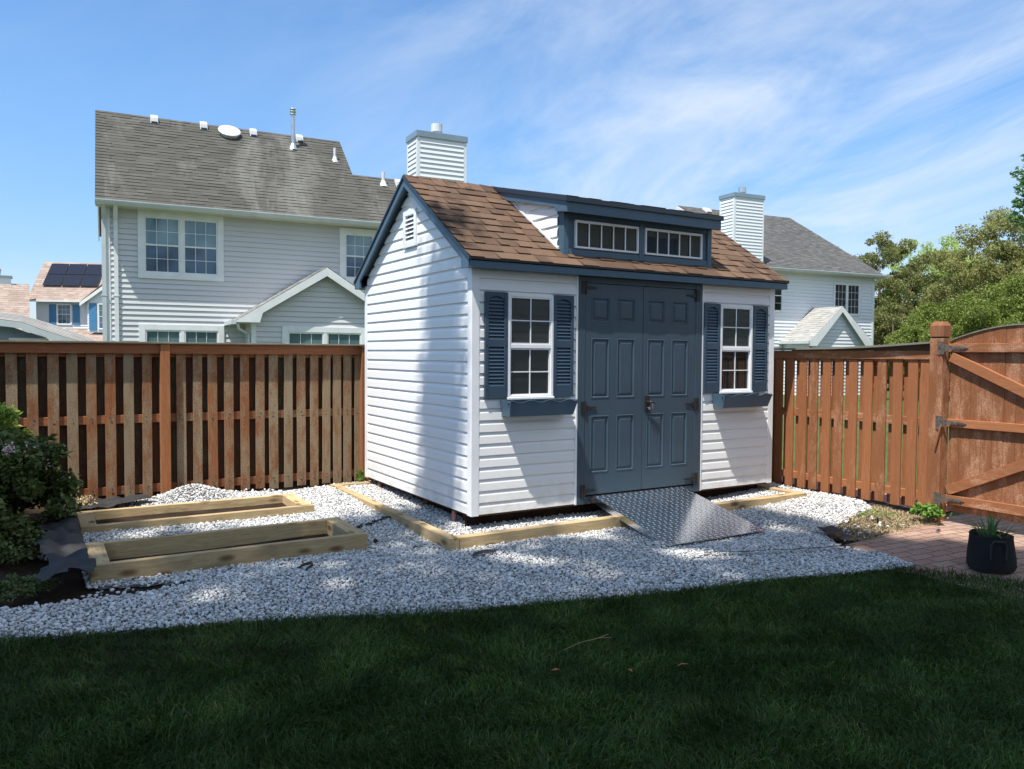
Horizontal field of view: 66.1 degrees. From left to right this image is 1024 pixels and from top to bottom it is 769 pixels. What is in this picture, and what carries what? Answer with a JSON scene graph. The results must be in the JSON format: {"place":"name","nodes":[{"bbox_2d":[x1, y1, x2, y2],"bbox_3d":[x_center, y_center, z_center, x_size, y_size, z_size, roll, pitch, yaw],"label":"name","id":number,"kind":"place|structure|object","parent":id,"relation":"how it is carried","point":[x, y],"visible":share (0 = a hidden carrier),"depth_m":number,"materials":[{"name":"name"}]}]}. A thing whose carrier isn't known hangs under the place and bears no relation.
{"place":"outdoors","nodes":[
{"label":"outdoors","id":0,"kind":"place"},
{"bbox_2d":[0,269,29,332],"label":"distant house","id":1,"kind":"structure","parent":0,"point":[14,298],"depth_m":58.78,"materials":[{"name":"beige"}]},
{"bbox_2d":[30,262,102,340],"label":"distant house","id":2,"kind":"structure","parent":0,"point":[66,295],"depth_m":61.38,"materials":[{"name":"white"}]},
{"bbox_2d":[56,303,71,324],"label":"window","id":3,"kind":"structure","parent":2,"relation":"in","point":[63,311],"depth_m":61.29,"materials":[{"name":"white glass"}]},
{"bbox_2d":[97,303,102,329],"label":"window","id":4,"kind":"structure","parent":2,"relation":"in","point":[100,322],"depth_m":60.82,"materials":[{"name":"white glass"}]},
{"bbox_2d":[95,108,467,343],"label":"neighbour house","id":5,"kind":"structure","parent":0,"point":[218,234],"depth_m":19.90,"materials":[{"name":"grey plastic"}]},
{"bbox_2d":[137,209,223,281],"bbox_3d":[-8.080,-3.375,19.244,1.940,1.620,0.055,-1,2,-27],"label":"window","id":6,"kind":"structure","parent":5,"relation":"in","point":[171,245],"depth_m":19.22,"materials":[{"name":"white glass"}]},
{"bbox_2d":[139,324,223,342],"bbox_3d":[-8.096,-0.707,19.345,1.940,1.520,0.055,-1,2,-27],"label":"window","id":7,"kind":"structure","parent":5,"relation":"in","point":[147,332],"depth_m":19.29,"materials":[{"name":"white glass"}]},
{"bbox_2d":[282,326,364,343],"bbox_3d":[-4.697,-0.653,19.795,2.120,1.580,0.055,-1,2,-27],"label":"window","id":8,"kind":"structure","parent":5,"relation":"in","point":[290,334],"depth_m":19.73,"materials":[{"name":"white glass"}]},
{"bbox_2d":[339,227,376,283],"bbox_3d":[-4.129,-3.458,21.263,1.080,1.480,0.055,-1,2,-27],"label":"window","id":9,"kind":"structure","parent":5,"relation":"in","point":[354,244],"depth_m":21.18,"materials":[{"name":"white glass"}]},
{"bbox_2d":[0,480,918,640],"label":"gravel","id":10,"kind":"structure","parent":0,"point":[388,561],"depth_m":5.78,"materials":[{"name":"white gravel"}]},
{"bbox_2d":[59,494,153,513],"bbox_3d":[-3.857,1.108,7.340,1.000,0.059,0.850,-1,3,-31],"label":"landscape fabric","id":11,"kind":"object","parent":10,"relation":"on","point":[112,501],"visible":0.68,"depth_m":7.46,"materials":[{"name":"grey fabric"}]},
{"bbox_2d":[77,493,313,533],"bbox_3d":[-2.871,1.205,7.208,1.930,0.145,0.720,-1,3,-31],"label":"raised bed","id":12,"kind":"object","parent":10,"relation":"on","point":[294,503],"visible":0.66,"depth_m":7.17,"materials":[{"name":"brown wood"}]},
{"bbox_2d":[85,517,367,584],"bbox_3d":[-2.146,1.264,6.006,1.930,0.182,0.710,-1,3,-31],"label":"raised bed","id":13,"kind":"object","parent":10,"relation":"on","point":[343,535],"visible":0.65,"depth_m":5.94,"materials":[{"name":"brown wood"}]},
{"bbox_2d":[297,561,313,569],"bbox_3d":[-1.447,1.279,5.551,0.115,0.052,0.094,2,3,42],"label":"curved stick","id":14,"kind":"object","parent":10,"relation":"on","point":[310,563],"visible":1,"depth_m":5.56,"materials":[{"name":"brown plant"}]},
{"bbox_2d":[355,468,364,481],"bbox_3d":[-1.741,1.068,9.007,0.118,0.212,0.122,-1,3,-31],"label":"ivy sprig","id":15,"kind":"object","parent":10,"relation":"on","point":[359,477],"visible":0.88,"depth_m":9.01,"materials":[{"name":"green plant"}]},
{"bbox_2d":[356,516,390,527],"bbox_3d":[-1.232,1.222,6.990,0.096,0.025,0.572,1,2,25],"label":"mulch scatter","id":16,"kind":"object","parent":10,"relation":"on","point":[369,523],"visible":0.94,"depth_m":7.00,"materials":[{"name":"brown plant"}]},
{"bbox_2d":[473,549,496,555],"bbox_3d":[-0.205,1.280,6.013,0.240,0.024,0.065,-1,3,-31],"label":"fabric scrap","id":17,"kind":"object","parent":10,"relation":"on","point":[484,551],"visible":1,"depth_m":6.01,"materials":[{"name":"grey fabric"}]},
{"bbox_2d":[330,480,806,550],"bbox_3d":[0.560,1.190,8.514,4.225,0.138,2.950,-1,3,-31],"label":"timber edging","id":18,"kind":"object","parent":10,"relation":"on","point":[443,539],"visible":0.37,"depth_m":6.80,"materials":[{"name":"brown wood"}]},
{"bbox_2d":[354,174,788,526],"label":"garden shed","id":19,"kind":"structure","parent":10,"relation":"on","point":[531,354],"depth_m":7.50,"materials":[{"name":"white vinyl"},{"name":"blue painted wood"},{"name":"brown shingle"}]},
{"bbox_2d":[506,293,553,399],"bbox_3d":[0.161,-0.333,6.966,0.495,0.925,0.052,-1,3,-31],"label":"window","id":20,"kind":"structure","parent":19,"relation":"in","point":[530,316],"depth_m":6.97,"materials":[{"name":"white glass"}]},
{"bbox_2d":[574,220,638,253],"bbox_3d":[0.899,-1.390,7.428,0.752,0.258,0.032,-1,3,-31],"label":"dormer window","id":21,"kind":"structure","parent":19,"relation":"in","point":[590,235],"depth_m":7.42,"materials":[{"name":"white glass"}]},
{"bbox_2d":[580,281,642,497],"bbox_3d":[0.944,0.046,7.465,0.736,2.012,0.059,-1,3,-31],"label":"door","id":22,"kind":"structure","parent":19,"relation":"in","point":[611,409],"depth_m":7.46,"materials":[{"name":"paint"}]},
{"bbox_2d":[641,287,699,488],"bbox_3d":[1.589,0.036,7.830,0.735,1.980,0.100,-1,3,-31],"label":"door","id":23,"kind":"structure","parent":19,"relation":"in","point":[669,403],"depth_m":7.82,"materials":[{"name":"paint"}]},
{"bbox_2d":[644,228,702,259],"bbox_3d":[1.615,-1.403,7.860,0.758,0.258,0.032,-1,3,-31],"label":"dormer window","id":24,"kind":"structure","parent":19,"relation":"in","point":[657,242],"depth_m":7.86,"materials":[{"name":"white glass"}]},
{"bbox_2d":[719,304,752,393],"bbox_3d":[2.354,-0.370,8.289,0.495,0.925,0.052,-1,3,-31],"label":"window","id":25,"kind":"structure","parent":19,"relation":"in","point":[736,326],"depth_m":8.30,"materials":[{"name":"white glass"}]},
{"bbox_2d":[589,486,764,546],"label":"ramp","id":26,"kind":"structure","parent":10,"relation":"on","point":[671,516],"depth_m":7.14,"materials":[{"name":"metal"}]},
{"bbox_2d":[694,544,855,554],"bbox_3d":[2.125,1.309,6.284,1.750,0.028,0.750,-1,3,-31],"label":"landscape fabric","id":27,"kind":"object","parent":10,"relation":"on","point":[782,549],"visible":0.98,"depth_m":6.26,"materials":[{"name":"black fabric"}]},
{"bbox_2d":[816,525,852,539],"bbox_3d":[2.892,1.268,6.803,0.600,0.051,0.650,-1,3,-31],"label":"landscape fabric","id":28,"kind":"object","parent":10,"relation":"on","point":[833,529],"visible":1,"depth_m":6.87,"materials":[{"name":"grey fabric"}]},
{"bbox_2d":[802,504,945,541],"bbox_3d":[3.272,1.284,7.308,1.610,0.110,0.897,-1,3,-31],"label":"dry thatch","id":29,"kind":"object","parent":10,"relation":"on","point":[887,520],"visible":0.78,"depth_m":7.29,"materials":[{"name":"plant"}]},
{"bbox_2d":[856,508,901,522],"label":"grass weeds","id":30,"kind":"object","parent":29,"relation":"on","point":[876,516],"depth_m":7.37,"materials":[{"name":"green plant"}]},
{"bbox_2d":[0,478,931,710],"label":"garden soil","id":31,"kind":"structure","parent":0,"point":[73,586],"depth_m":5.15,"materials":[{"name":"brown soil"}]},
{"bbox_2d":[0,401,35,438],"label":"yellow green shrub","id":32,"kind":"object","parent":31,"relation":"on","point":[8,417],"visible":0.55,"depth_m":6.59,"materials":[{"name":"green plant"}]},
{"bbox_2d":[0,513,51,564],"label":"shrub","id":33,"kind":"object","parent":31,"relation":"on","point":[21,547],"visible":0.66,"depth_m":5.61,"materials":[{"name":"green plant"}]},
{"bbox_2d":[0,571,63,602],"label":"ground weeds","id":34,"kind":"object","parent":31,"relation":"on","point":[34,585],"visible":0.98,"depth_m":4.94,"materials":[{"name":"green plant"}]},
{"bbox_2d":[0,425,83,544],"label":"flowering shrub","id":35,"kind":"object","parent":31,"relation":"on","point":[30,472],"visible":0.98,"depth_m":6.08,"materials":[{"name":"green plant"}]},
{"bbox_2d":[29,517,96,580],"bbox_3d":[-3.218,1.099,5.504,0.800,0.204,1.850,-1,3,-31],"label":"landscape fabric","id":36,"kind":"object","parent":31,"relation":"on","point":[61,544],"visible":0.92,"depth_m":5.51,"materials":[{"name":"grey fabric"}]},
{"bbox_2d":[77,495,101,510],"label":"dry weeds","id":37,"kind":"object","parent":31,"relation":"on","point":[83,499],"visible":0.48,"depth_m":7.31,"materials":[{"name":"plant"}]},
{"bbox_2d":[0,340,368,506],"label":"wooden fence","id":38,"kind":"object","parent":31,"relation":"on","point":[122,419],"visible":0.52,"depth_m":8.18,"materials":[{"name":"orange wood"}]},
{"bbox_2d":[772,341,929,506],"bbox_3d":[2.910,0.326,9.419,0.160,1.632,4.394,-1,3,-31],"label":"wooden fence","id":39,"kind":"object","parent":31,"relation":"on","point":[832,416],"visible":0.62,"depth_m":8.26,"materials":[{"name":"brown wood"}]},
{"bbox_2d":[0,563,1023,768],"bbox_3d":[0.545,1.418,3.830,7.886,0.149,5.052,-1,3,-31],"label":"lawn grass","id":40,"kind":"structure","parent":0,"point":[660,630],"depth_m":3.79,"materials":[{"name":"green plant"}]},
{"bbox_2d":[564,634,610,649],"bbox_3d":[0.401,1.369,4.188,0.331,0.018,0.063,-1,3,-31],"label":"dry twig","id":41,"kind":"object","parent":40,"relation":"on","point":[589,640],"visible":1,"depth_m":4.21,"materials":[{"name":"brown plant"}]},
{"bbox_2d":[0,0,1023,327],"label":"sky","id":42,"kind":"structure","parent":0,"point":[853,120],"materials":[{"name":"blue"}]},
{"bbox_2d":[590,377,949,600],"bbox_3d":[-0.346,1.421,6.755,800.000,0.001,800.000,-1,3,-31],"label":"distant ground","id":43,"kind":"structure","parent":0,"point":[887,410],"depth_m":28.98,"materials":[{"name":"green plant"}]},
{"bbox_2d":[0,312,96,340],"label":"garage","id":44,"kind":"structure","parent":43,"relation":"on","point":[9,330],"depth_m":14.23,"materials":[{"name":"grey"}]},
{"bbox_2d":[873,302,931,389],"bbox_3d":[19.141,-1.742,39.538,4.140,4.874,4.248,-1,3,-31],"label":"dark tree","id":45,"kind":"object","parent":43,"relation":"on","point":[883,328],"visible":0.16,"depth_m":39.27,"materials":[{"name":"green plant"}]},
{"bbox_2d":[850,230,955,382],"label":"dark tree","id":46,"kind":"object","parent":43,"relation":"on","point":[889,252],"visible":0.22,"depth_m":49.00,"materials":[{"name":"green plant"}]},
{"bbox_2d":[884,323,953,400],"bbox_3d":[15.625,-0.674,30.230,2.734,3.399,2.587,-1,3,-31],"label":"bright tree","id":47,"kind":"object","parent":43,"relation":"on","point":[909,334],"visible":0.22,"depth_m":30.11,"materials":[{"name":"green plant"}]},
{"bbox_2d":[884,234,978,304],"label":"light tree","id":48,"kind":"object","parent":43,"relation":"on","point":[953,244],"visible":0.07,"depth_m":51.72,"materials":[{"name":"green plant"}]},
{"bbox_2d":[906,289,1023,385],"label":"bright tree","id":49,"kind":"object","parent":43,"relation":"on","point":[978,314],"visible":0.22,"depth_m":30.14,"materials":[{"name":"green plant"}]},
{"bbox_2d":[918,206,1023,326],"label":"tree","id":50,"kind":"object","parent":43,"relation":"on","point":[982,273],"visible":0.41,"depth_m":37.68,"materials":[{"name":"green plant"}]},
{"bbox_2d":[939,262,1010,321],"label":"reddish tree","id":51,"kind":"object","parent":43,"relation":"on","point":[947,290],"visible":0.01,"depth_m":43.20,"materials":[{"name":"green plant"}]},
{"bbox_2d":[980,275,1023,322],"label":"bright tree","id":52,"kind":"object","parent":43,"relation":"on","point":[997,292],"visible":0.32,"depth_m":31.49,"materials":[{"name":"green plant"}]},
{"bbox_2d":[674,187,886,395],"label":"neighbour house","id":53,"kind":"structure","parent":0,"point":[826,298],"depth_m":34.95,"materials":[{"name":"white"}]},
{"bbox_2d":[775,290,783,312],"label":"window","id":54,"kind":"structure","parent":53,"relation":"in","point":[779,294],"depth_m":34.47,"materials":[{"name":"white glass"}]},
{"bbox_2d":[833,282,860,315],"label":"window","id":55,"kind":"structure","parent":53,"relation":"in","point":[847,295],"depth_m":36.33,"materials":[{"name":"white glass"}]},
{"bbox_2d":[772,415,948,455],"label":"neighbours lawn","id":56,"kind":"structure","parent":0,"point":[843,435],"depth_m":15.70,"materials":[{"name":"green plant"}]},
{"bbox_2d":[782,441,964,516],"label":"neighbours side lawn","id":57,"kind":"structure","parent":0,"point":[950,513],"depth_m":10.97,"materials":[{"name":"green plant"}]},
{"bbox_2d":[771,476,947,511],"bbox_3d":[3.373,1.182,9.925,1.150,0.066,4.400,-1,3,-31],"label":"mulch strip","id":58,"kind":"object","parent":57,"relation":"on","point":[885,497],"visible":0.02,"depth_m":8.76,"materials":[{"name":"brown soil"}]},
{"bbox_2d":[1005,154,1023,239],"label":"maple tree","id":59,"kind":"object","parent":57,"relation":"on","point":[1018,205],"visible":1,"depth_m":17.19,"materials":[{"name":"green plant"}]},
{"bbox_2d":[843,514,1023,597],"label":"paver path","id":60,"kind":"structure","parent":0,"point":[945,545],"depth_m":6.60,"materials":[{"name":"brick"}]},
{"bbox_2d":[909,502,944,523],"bbox_3d":[3.864,1.219,7.351,0.287,0.233,0.276,1,2,13],"label":"broadleaf weed","id":61,"kind":"object","parent":60,"relation":"on","point":[930,512],"visible":0.99,"depth_m":7.32,"materials":[{"name":"green plant"}]},
{"bbox_2d":[925,321,950,521],"bbox_3d":[4.040,0.362,7.459,0.130,1.915,0.130,-1,3,-31],"label":"gate post","id":62,"kind":"object","parent":60,"relation":"on","point":[938,403],"visible":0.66,"depth_m":7.42,"materials":[{"name":"brown wood"}]},
{"bbox_2d":[933,323,1023,523],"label":"wooden gate","id":63,"kind":"structure","parent":62,"relation":"attached to","point":[984,422],"depth_m":7.11,"materials":[{"name":"brown wood"}]},
{"bbox_2d":[966,528,1016,572],"bbox_3d":[3.611,1.250,5.933,0.325,0.270,0.329,-1,3,-30],"label":"grow bag","id":64,"kind":"object","parent":60,"relation":"on","point":[991,554],"visible":0.9,"depth_m":5.81,"materials":[{"name":"black fabric"}]},
{"bbox_2d":[955,513,1023,538],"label":"strap leaved plant","id":65,"kind":"object","parent":64,"relation":"in","point":[991,530],"visible":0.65,"depth_m":5.93,"materials":[{"name":"green plant"}]}
]}

